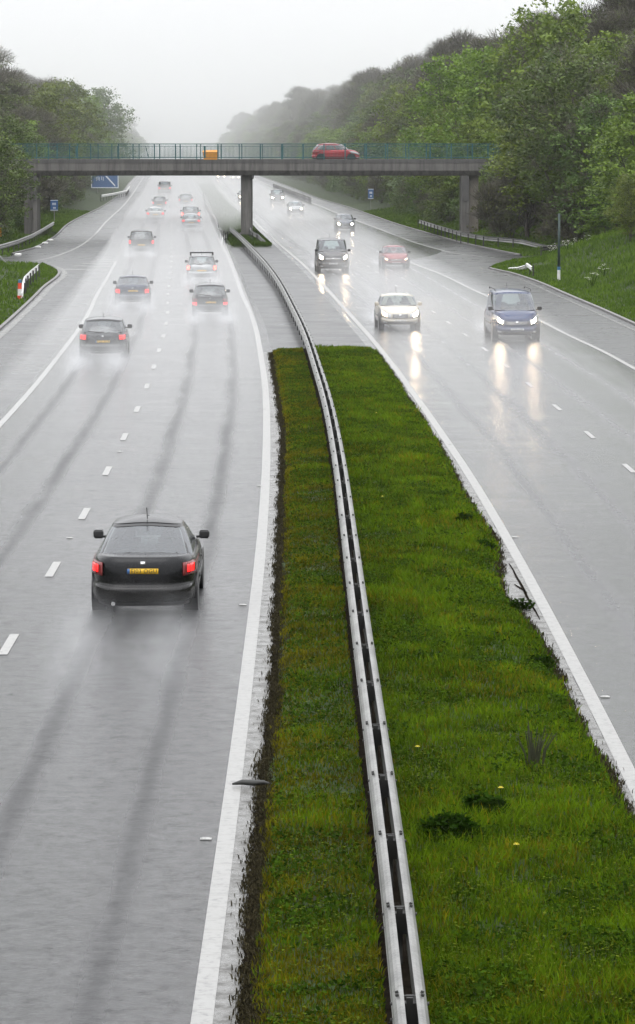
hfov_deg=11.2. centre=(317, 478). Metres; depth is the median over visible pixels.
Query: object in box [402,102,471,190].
broadleaf tree
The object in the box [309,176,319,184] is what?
bush
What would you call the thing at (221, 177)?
saloon car
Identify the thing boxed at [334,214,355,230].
hatchback car
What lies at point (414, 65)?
budding tree
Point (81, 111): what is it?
broadleaf tree
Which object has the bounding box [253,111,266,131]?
budding tree
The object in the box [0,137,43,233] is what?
broadleaf tree
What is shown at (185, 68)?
sky
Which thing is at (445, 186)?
broadleaf tree
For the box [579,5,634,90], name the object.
budding tree
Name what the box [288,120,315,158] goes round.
budding tree
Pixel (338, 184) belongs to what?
bush
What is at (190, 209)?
people carrier
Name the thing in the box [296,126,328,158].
broadleaf tree
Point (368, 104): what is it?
broadleaf tree
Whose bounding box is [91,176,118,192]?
direction sign
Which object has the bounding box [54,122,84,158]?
budding tree
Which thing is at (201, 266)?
estate car
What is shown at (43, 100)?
broadleaf tree
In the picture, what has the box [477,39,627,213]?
broadleaf tree
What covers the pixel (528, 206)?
budding tree
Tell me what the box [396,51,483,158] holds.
broadleaf tree
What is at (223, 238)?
crash barrier
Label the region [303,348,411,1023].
bare soil under barrier
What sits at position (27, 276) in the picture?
verge barrier
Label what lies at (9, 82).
budding tree
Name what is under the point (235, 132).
broadleaf tree
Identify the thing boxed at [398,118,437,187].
broadleaf tree
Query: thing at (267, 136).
budding tree
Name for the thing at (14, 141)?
broadleaf tree
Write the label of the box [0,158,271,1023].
road surface
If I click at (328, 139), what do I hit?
broadleaf tree
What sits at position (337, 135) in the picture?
broadleaf tree
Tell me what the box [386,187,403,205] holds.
bush
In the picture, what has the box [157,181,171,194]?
van
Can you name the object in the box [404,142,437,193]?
broadleaf tree
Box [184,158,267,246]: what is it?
reservation ground
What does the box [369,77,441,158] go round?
broadleaf tree
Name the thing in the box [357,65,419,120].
broadleaf tree
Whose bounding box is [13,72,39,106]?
budding tree
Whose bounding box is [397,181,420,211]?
bush
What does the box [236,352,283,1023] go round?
muddy edge
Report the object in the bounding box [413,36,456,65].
bare tree
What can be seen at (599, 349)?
edge line
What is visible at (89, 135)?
budding tree
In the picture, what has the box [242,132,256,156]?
broadleaf tree
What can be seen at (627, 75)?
budding tree
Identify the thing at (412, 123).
broadleaf tree
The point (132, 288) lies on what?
saloon car
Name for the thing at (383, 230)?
slip line
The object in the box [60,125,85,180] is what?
broadleaf tree
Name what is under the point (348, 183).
bush
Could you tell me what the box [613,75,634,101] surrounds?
budding tree
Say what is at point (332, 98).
bare tree
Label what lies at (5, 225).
bush
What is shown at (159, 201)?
people carrier
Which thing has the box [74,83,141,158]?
broadleaf tree
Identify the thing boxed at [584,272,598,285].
cow parsley
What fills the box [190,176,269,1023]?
edge line
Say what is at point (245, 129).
budding tree
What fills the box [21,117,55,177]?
broadleaf tree
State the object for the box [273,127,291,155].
broadleaf tree
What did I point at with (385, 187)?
bush
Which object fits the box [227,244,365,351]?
median crossover
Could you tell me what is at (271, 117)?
broadleaf tree
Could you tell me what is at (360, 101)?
broadleaf tree
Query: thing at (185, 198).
estate car
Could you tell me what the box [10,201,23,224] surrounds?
bush
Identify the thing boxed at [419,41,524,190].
broadleaf tree
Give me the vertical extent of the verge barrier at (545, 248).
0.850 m
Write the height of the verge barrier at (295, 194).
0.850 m
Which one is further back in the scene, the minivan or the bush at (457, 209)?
the bush at (457, 209)
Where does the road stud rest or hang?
on the road surface at (116, 726)
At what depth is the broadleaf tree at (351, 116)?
505.61 m
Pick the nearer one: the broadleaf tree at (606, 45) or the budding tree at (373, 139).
the broadleaf tree at (606, 45)
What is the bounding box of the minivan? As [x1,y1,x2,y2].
[484,282,541,339]
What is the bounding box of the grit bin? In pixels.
[203,150,218,159]
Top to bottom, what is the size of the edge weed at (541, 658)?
0.197 m
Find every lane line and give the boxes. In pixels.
[0,177,173,653]
[237,182,634,471]
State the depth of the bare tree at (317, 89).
817.72 m
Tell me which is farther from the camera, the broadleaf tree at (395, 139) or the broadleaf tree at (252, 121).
the broadleaf tree at (252, 121)
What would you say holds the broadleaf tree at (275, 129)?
on the ground at (92, 202)
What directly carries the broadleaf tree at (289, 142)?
on the ground at (92, 202)
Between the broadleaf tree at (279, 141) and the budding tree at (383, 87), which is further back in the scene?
the broadleaf tree at (279, 141)
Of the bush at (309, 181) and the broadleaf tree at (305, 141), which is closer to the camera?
the bush at (309, 181)
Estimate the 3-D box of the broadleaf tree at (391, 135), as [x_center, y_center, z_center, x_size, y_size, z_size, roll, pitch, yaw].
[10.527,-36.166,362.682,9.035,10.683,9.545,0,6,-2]
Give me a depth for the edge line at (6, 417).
117.02 m
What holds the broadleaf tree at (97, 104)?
on the ground at (92, 202)
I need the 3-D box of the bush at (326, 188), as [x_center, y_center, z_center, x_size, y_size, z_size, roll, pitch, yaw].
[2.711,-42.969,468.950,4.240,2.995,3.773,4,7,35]
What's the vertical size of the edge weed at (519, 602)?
0.196 m
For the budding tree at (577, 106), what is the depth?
240.46 m
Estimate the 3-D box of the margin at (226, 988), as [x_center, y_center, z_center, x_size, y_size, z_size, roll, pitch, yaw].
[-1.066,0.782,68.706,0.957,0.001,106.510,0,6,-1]
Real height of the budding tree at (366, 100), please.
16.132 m
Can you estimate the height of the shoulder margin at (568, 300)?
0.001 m
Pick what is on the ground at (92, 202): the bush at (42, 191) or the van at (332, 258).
the bush at (42, 191)
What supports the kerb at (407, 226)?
on the hard shoulder at (617, 340)
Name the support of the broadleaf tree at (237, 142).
on the ground at (92, 202)
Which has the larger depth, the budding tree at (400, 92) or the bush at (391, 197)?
the budding tree at (400, 92)
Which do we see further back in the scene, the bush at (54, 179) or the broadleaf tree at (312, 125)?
the broadleaf tree at (312, 125)
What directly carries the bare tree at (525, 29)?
on the ground at (92, 202)
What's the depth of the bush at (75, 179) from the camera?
378.99 m
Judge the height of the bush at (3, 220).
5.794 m
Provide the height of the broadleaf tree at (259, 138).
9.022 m
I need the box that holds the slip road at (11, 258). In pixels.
[2,256,35,262]
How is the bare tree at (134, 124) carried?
on the ground at (92, 202)
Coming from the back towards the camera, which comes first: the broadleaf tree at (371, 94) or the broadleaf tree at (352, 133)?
the broadleaf tree at (371, 94)
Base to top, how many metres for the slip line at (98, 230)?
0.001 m
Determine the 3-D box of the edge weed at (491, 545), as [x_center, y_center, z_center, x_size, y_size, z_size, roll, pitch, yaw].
[3.208,1.266,62.374,0.453,0.200,0.499,4,7,33]
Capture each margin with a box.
[0,267,66,338]
[213,352,280,1023]
[379,351,634,814]
[479,267,634,330]
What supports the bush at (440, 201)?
on the ground at (92, 202)
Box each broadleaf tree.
[0,82,25,116]
[0,111,47,185]
[0,112,51,176]
[0,127,27,213]
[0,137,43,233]
[11,81,34,112]
[11,82,90,179]
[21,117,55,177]
[28,126,50,179]
[39,121,73,179]
[43,75,112,158]
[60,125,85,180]
[66,93,117,187]
[117,134,134,158]
[120,133,134,156]
[125,133,140,156]
[132,136,141,158]
[215,132,225,148]
[219,131,233,153]
[228,128,243,142]
[229,138,238,156]
[235,137,246,158]
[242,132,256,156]
[243,138,249,156]
[246,129,263,155]
[247,113,259,128]
[249,133,264,158]
[259,132,276,158]
[261,127,277,155]
[266,109,281,128]
[267,131,279,158]
[268,120,290,154]
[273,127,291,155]
[280,130,300,156]
[295,112,333,138]
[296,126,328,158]
[296,128,321,158]
[296,132,320,158]
[320,127,344,142]
[322,128,345,142]
[333,119,360,143]
[334,117,368,146]
[337,85,369,130]
[345,122,381,180]
[346,121,385,185]
[349,79,376,121]
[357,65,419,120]
[361,82,391,117]
[361,124,397,186]
[364,73,392,114]
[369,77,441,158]
[371,110,425,179]
[375,134,406,184]
[381,83,406,113]
[395,117,434,176]
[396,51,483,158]
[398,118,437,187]
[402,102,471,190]
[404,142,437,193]
[409,132,427,187]
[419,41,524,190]
[428,145,480,207]
[442,119,505,195]
[458,128,505,209]
[461,0,605,157]
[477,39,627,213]
[479,134,523,228]
[484,87,578,225]
[496,49,603,139]
[523,140,582,206]
[544,90,633,232]
[557,27,634,124]
[559,127,618,231]
[563,141,634,238]
[571,88,634,219]
[600,172,634,241]
[602,53,634,114]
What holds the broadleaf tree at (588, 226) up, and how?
on the ground at (92, 202)
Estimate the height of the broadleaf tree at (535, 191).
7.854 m
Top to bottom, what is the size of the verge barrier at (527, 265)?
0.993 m
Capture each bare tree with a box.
[0,84,8,94]
[17,72,34,84]
[124,117,137,128]
[226,111,244,133]
[232,113,251,132]
[249,107,266,127]
[265,105,288,132]
[277,84,312,125]
[279,89,312,122]
[298,95,328,125]
[312,87,326,92]
[320,94,346,123]
[324,84,341,95]
[324,84,352,130]
[339,65,377,119]
[405,26,485,112]
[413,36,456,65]
[443,34,498,102]
[493,11,579,125]
[513,5,563,33]
[564,0,634,59]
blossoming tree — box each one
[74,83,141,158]
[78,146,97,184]
[253,138,268,158]
[331,123,355,177]
[381,126,429,195]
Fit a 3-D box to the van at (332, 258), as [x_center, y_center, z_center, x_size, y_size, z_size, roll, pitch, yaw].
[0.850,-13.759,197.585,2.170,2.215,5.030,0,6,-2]
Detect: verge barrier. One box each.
[0,222,53,254]
[21,264,39,297]
[100,186,129,200]
[273,184,312,202]
[418,219,543,247]
[508,262,533,275]
[540,244,571,255]
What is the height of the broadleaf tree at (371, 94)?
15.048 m
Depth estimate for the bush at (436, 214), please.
298.58 m
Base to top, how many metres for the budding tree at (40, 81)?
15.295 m
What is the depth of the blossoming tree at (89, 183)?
424.52 m
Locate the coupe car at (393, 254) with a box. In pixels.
[379,245,410,267]
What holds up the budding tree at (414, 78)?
on the ground at (92, 202)
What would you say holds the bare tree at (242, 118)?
on the ground at (92, 202)
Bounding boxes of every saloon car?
[91,507,209,609]
[113,275,152,305]
[145,207,165,221]
[217,176,225,179]
[287,201,303,214]
[374,293,421,328]
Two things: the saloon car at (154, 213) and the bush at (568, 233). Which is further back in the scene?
the saloon car at (154, 213)
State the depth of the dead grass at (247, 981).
41.47 m
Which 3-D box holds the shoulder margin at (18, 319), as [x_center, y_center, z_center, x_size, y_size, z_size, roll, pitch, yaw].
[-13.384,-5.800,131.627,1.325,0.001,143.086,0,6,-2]
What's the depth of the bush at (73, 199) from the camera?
374.12 m
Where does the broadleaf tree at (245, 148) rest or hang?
on the ground at (92, 202)
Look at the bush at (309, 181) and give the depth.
530.17 m
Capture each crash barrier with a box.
[202,193,223,238]
[221,232,227,243]
[229,228,429,1023]
[249,228,265,241]
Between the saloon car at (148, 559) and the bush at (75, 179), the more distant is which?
the bush at (75, 179)
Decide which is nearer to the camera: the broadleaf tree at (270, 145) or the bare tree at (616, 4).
the bare tree at (616, 4)
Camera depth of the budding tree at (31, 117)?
345.44 m
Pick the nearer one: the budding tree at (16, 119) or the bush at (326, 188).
the budding tree at (16, 119)
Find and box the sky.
[0,0,602,148]
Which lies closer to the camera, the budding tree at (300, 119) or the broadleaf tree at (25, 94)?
the broadleaf tree at (25, 94)
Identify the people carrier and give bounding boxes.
[127,230,155,253]
[152,196,167,209]
[180,206,200,221]
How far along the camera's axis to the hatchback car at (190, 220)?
287.36 m
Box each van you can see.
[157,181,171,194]
[314,238,350,271]
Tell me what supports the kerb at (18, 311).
on the hard shoulder at (33, 339)
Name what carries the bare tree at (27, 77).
on the ground at (92, 202)
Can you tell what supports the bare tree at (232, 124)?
on the ground at (92, 202)
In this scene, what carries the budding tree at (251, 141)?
on the ground at (92, 202)
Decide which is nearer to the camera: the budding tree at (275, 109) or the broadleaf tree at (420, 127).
the broadleaf tree at (420, 127)
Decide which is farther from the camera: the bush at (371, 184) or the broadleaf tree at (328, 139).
the broadleaf tree at (328, 139)
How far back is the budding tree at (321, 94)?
716.89 m
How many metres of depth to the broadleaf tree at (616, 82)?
243.91 m
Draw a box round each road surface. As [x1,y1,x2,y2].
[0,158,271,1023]
[197,158,634,767]
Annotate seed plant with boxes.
[517,721,556,770]
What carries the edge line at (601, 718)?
on the road surface at (557, 486)
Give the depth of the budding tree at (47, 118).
353.14 m
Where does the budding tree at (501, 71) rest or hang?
on the ground at (92, 202)
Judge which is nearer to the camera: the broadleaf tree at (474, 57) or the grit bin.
the grit bin
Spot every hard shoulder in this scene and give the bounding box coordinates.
[0,158,163,414]
[254,176,634,366]
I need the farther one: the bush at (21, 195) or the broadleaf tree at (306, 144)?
the broadleaf tree at (306, 144)
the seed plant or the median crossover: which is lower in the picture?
the seed plant
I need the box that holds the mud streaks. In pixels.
[489,524,557,660]
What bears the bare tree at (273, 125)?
on the ground at (92, 202)
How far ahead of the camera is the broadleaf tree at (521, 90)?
283.21 m
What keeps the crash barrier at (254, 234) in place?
on the reservation ground at (203, 180)
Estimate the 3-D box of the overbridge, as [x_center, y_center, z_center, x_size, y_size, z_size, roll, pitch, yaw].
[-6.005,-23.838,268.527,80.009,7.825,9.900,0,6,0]
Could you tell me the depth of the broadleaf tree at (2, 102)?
354.29 m
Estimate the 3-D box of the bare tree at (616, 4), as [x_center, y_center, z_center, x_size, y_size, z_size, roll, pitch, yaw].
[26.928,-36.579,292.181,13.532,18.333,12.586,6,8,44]
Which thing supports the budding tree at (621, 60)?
on the ground at (92, 202)
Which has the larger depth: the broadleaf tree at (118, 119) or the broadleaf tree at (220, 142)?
the broadleaf tree at (220, 142)
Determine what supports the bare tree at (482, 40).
on the ground at (92, 202)
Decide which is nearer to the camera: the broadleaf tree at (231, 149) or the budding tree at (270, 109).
the budding tree at (270, 109)
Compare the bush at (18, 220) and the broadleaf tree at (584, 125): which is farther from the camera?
the bush at (18, 220)
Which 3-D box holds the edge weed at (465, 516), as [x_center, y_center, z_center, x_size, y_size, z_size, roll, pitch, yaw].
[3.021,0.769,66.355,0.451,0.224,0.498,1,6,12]
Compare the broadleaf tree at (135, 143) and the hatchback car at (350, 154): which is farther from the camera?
the broadleaf tree at (135, 143)
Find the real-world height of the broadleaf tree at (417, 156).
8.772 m
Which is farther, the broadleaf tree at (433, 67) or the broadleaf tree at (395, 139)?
the broadleaf tree at (395, 139)
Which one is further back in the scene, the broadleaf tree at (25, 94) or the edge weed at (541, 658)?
the broadleaf tree at (25, 94)
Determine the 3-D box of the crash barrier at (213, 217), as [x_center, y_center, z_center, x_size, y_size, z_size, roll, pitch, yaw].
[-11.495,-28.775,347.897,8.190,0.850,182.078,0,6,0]
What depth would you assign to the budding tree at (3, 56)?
377.81 m
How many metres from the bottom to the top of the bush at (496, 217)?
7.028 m
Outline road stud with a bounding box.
[200,837,211,839]
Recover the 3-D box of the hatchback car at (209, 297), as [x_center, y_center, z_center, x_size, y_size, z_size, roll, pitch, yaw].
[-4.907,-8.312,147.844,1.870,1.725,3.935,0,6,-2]
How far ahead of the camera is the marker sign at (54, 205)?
308.96 m
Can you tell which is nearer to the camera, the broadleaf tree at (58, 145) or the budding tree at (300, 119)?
the broadleaf tree at (58, 145)
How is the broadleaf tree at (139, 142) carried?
on the ground at (92, 202)
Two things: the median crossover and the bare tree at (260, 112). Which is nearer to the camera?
the median crossover
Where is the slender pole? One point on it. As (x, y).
(558, 270)
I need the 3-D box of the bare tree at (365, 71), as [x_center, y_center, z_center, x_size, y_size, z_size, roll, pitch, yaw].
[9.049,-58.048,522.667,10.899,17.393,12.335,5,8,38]
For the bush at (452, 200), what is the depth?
288.97 m
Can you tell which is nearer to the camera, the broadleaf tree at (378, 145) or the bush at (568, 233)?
the bush at (568, 233)
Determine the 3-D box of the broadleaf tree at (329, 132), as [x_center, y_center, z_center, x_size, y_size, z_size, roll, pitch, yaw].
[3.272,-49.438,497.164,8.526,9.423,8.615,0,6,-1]
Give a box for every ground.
[0,142,634,341]
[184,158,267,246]
[255,359,634,1023]
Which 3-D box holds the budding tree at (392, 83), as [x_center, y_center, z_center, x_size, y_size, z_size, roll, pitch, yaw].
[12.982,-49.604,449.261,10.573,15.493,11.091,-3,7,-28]
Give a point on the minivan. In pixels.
(504, 318)
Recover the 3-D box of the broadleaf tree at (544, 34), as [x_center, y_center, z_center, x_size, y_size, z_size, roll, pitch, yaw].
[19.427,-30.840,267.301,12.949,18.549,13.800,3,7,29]
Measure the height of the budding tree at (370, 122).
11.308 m
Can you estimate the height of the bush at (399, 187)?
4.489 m
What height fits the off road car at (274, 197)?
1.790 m
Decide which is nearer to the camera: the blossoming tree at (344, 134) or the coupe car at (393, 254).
the coupe car at (393, 254)
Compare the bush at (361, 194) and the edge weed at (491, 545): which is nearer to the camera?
the edge weed at (491, 545)
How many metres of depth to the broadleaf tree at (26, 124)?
295.71 m
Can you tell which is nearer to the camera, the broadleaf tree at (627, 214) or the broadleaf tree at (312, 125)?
the broadleaf tree at (627, 214)
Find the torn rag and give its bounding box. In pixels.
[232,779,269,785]
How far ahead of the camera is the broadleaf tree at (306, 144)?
553.90 m
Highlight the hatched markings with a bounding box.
[64,259,119,270]
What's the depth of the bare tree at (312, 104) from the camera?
684.37 m
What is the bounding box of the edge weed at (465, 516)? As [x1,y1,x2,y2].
[455,512,474,521]
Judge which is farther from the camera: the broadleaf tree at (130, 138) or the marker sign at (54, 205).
the broadleaf tree at (130, 138)
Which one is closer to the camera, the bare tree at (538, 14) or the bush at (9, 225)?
the bush at (9, 225)
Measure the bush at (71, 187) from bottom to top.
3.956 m
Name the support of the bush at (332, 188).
on the ground at (92, 202)
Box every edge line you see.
[0,261,116,426]
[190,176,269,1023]
[211,176,634,800]
[410,261,634,369]
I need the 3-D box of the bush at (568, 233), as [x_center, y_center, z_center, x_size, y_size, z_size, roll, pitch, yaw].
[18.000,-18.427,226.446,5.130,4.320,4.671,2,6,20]
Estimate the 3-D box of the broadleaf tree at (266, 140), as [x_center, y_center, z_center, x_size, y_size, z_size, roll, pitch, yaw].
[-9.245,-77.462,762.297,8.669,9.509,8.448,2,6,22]
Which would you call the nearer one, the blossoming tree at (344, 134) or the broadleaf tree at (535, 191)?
the broadleaf tree at (535, 191)
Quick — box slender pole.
[557,214,559,279]
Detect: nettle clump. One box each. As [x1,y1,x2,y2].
[419,808,485,843]
[440,791,518,816]
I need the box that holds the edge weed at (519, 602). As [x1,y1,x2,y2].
[507,598,535,609]
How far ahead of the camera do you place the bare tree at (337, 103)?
567.19 m
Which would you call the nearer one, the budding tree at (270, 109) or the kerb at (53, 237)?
the kerb at (53, 237)
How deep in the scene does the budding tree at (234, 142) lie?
1107.74 m
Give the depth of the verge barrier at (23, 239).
240.07 m
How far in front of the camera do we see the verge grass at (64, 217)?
194.63 m
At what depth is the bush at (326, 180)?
475.02 m
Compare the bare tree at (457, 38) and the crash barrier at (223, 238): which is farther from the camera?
the bare tree at (457, 38)
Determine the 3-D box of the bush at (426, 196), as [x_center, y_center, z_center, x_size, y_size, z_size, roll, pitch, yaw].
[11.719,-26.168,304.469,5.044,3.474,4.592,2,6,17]
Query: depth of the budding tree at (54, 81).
557.32 m
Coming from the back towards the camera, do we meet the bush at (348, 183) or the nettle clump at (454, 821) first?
the bush at (348, 183)
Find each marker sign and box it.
[50,200,57,220]
[368,189,373,208]
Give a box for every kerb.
[0,265,59,329]
[11,177,134,254]
[264,177,520,255]
[489,267,634,325]
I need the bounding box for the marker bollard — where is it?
[17,280,22,298]
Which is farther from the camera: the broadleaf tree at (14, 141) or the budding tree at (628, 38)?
the budding tree at (628, 38)
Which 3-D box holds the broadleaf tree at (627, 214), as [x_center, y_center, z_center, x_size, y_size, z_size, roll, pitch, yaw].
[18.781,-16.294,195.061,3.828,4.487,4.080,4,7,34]
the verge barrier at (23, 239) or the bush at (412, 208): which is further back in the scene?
the bush at (412, 208)
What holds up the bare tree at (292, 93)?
on the ground at (92, 202)
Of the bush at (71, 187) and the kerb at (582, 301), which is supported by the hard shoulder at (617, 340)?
the kerb at (582, 301)
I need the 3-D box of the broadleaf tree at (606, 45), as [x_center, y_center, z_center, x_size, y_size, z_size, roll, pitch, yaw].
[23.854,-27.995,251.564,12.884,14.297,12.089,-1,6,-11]
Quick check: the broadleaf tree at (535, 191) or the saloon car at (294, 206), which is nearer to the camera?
the broadleaf tree at (535, 191)
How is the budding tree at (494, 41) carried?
on the ground at (92, 202)
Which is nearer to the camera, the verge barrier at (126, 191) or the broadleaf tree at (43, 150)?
the broadleaf tree at (43, 150)
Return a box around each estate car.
[178,194,193,205]
[185,252,217,280]
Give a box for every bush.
[0,189,11,230]
[0,208,17,235]
[1,211,10,235]
[2,176,45,225]
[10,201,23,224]
[40,176,63,212]
[40,178,47,207]
[43,176,71,207]
[43,183,66,211]
[57,176,88,204]
[63,176,86,202]
[64,181,82,204]
[79,176,88,192]
[304,176,316,183]
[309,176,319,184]
[317,176,330,188]
[322,176,336,190]
[324,176,340,191]
[331,176,345,191]
[339,178,354,193]
[342,176,358,192]
[353,179,375,199]
[361,176,387,202]
[375,176,390,202]
[376,179,395,202]
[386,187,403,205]
[396,176,414,208]
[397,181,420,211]
[402,186,423,213]
[420,176,459,223]
[421,185,443,214]
[421,195,454,221]
[442,183,488,215]
[450,194,493,220]
[465,162,541,242]
[531,190,578,240]
[540,186,601,242]
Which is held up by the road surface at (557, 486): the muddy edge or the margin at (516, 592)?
the margin at (516, 592)
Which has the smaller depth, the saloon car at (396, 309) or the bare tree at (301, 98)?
the saloon car at (396, 309)
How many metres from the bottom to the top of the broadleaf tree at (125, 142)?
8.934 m
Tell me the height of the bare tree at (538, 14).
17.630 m
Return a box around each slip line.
[28,177,143,261]
[254,178,492,257]
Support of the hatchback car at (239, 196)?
on the road surface at (557, 486)
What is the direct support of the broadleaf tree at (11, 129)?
on the ground at (92, 202)
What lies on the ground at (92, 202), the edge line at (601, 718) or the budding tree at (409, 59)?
the budding tree at (409, 59)
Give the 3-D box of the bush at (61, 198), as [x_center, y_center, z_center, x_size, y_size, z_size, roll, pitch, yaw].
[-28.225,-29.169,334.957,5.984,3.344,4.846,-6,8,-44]
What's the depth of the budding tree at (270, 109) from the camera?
925.99 m
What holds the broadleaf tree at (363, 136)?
on the ground at (92, 202)
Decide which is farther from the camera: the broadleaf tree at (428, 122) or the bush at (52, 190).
the bush at (52, 190)
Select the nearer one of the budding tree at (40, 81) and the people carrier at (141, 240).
the people carrier at (141, 240)
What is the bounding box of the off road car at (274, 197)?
[269,189,284,202]
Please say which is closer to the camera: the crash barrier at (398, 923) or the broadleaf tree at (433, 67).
the crash barrier at (398, 923)
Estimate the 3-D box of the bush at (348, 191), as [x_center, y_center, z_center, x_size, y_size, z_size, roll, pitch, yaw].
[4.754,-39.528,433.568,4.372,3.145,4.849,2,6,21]
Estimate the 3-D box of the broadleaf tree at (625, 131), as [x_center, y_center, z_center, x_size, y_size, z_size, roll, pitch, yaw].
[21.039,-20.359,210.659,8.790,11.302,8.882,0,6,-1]
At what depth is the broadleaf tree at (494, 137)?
282.66 m
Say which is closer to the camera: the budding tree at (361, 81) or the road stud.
the road stud
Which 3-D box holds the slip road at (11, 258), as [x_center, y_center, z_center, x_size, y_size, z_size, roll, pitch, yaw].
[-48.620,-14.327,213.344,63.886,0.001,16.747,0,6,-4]
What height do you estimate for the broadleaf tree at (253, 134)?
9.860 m
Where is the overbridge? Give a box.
[2,144,510,235]
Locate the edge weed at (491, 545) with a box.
[476,538,496,548]
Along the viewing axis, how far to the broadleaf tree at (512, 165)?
238.05 m
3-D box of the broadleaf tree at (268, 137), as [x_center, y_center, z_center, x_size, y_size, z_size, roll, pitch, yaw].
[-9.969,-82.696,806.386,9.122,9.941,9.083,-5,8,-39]
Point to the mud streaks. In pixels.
(522, 588)
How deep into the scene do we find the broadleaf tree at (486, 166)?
253.18 m
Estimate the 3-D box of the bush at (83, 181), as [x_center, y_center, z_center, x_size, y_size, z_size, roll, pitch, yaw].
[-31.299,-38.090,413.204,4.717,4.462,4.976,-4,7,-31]
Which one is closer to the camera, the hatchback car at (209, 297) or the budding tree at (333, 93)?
the hatchback car at (209, 297)
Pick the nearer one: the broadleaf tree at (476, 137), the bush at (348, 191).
the broadleaf tree at (476, 137)
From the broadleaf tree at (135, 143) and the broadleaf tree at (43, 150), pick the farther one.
the broadleaf tree at (135, 143)
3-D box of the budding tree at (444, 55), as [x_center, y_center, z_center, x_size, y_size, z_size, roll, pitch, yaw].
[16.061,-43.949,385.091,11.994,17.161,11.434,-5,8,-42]
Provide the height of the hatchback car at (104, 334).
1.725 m
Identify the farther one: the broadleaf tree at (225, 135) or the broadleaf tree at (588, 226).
the broadleaf tree at (225, 135)
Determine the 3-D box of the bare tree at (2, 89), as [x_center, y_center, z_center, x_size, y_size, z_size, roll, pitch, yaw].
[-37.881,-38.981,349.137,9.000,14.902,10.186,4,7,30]
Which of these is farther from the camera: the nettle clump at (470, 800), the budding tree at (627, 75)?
the budding tree at (627, 75)
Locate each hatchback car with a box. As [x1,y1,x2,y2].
[79,316,131,357]
[180,213,201,229]
[189,282,229,315]
[237,190,240,201]
[311,143,359,159]
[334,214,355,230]
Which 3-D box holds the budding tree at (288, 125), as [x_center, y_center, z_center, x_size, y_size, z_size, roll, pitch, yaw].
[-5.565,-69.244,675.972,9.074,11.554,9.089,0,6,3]
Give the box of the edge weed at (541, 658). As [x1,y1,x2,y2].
[525,654,558,667]
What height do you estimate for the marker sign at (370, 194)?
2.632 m
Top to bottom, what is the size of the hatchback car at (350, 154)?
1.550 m
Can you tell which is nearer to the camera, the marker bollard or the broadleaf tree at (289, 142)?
the marker bollard
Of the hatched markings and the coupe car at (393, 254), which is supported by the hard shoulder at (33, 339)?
the hatched markings
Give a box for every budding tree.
[0,45,26,108]
[0,65,40,111]
[0,106,40,181]
[10,107,53,158]
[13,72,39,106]
[17,103,75,158]
[29,76,69,113]
[36,76,71,100]
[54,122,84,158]
[81,129,105,184]
[231,129,242,158]
[239,127,249,158]
[248,132,265,156]
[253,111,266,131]
[257,129,272,156]
[258,101,283,131]
[262,103,282,129]
[271,120,297,158]
[286,123,305,143]
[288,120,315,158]
[294,90,328,113]
[294,92,330,123]
[321,90,341,114]
[331,67,383,134]
[344,108,393,158]
[351,67,398,119]
[364,57,418,104]
[371,114,397,141]
[378,69,411,95]
[383,55,426,91]
[392,58,438,107]
[392,88,413,110]
[399,51,426,63]
[425,42,461,68]
[466,25,521,118]
[477,34,537,97]
[491,142,541,239]
[532,81,613,193]
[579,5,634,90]
[594,22,634,123]
[604,39,634,113]
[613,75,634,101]
[617,23,634,66]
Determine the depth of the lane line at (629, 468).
105.10 m
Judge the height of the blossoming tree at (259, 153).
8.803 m
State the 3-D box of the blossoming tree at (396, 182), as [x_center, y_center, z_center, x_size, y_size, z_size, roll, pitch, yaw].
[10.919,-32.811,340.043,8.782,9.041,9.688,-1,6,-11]
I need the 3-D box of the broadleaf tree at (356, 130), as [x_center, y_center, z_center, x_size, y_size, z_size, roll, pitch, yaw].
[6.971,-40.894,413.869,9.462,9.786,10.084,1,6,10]
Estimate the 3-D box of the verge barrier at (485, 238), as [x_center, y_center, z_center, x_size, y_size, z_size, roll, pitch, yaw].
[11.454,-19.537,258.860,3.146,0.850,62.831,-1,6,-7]
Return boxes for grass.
[0,203,634,324]
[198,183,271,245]
[229,351,634,1023]
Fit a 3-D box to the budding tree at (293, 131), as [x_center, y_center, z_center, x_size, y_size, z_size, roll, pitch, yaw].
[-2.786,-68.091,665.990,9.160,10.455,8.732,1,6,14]

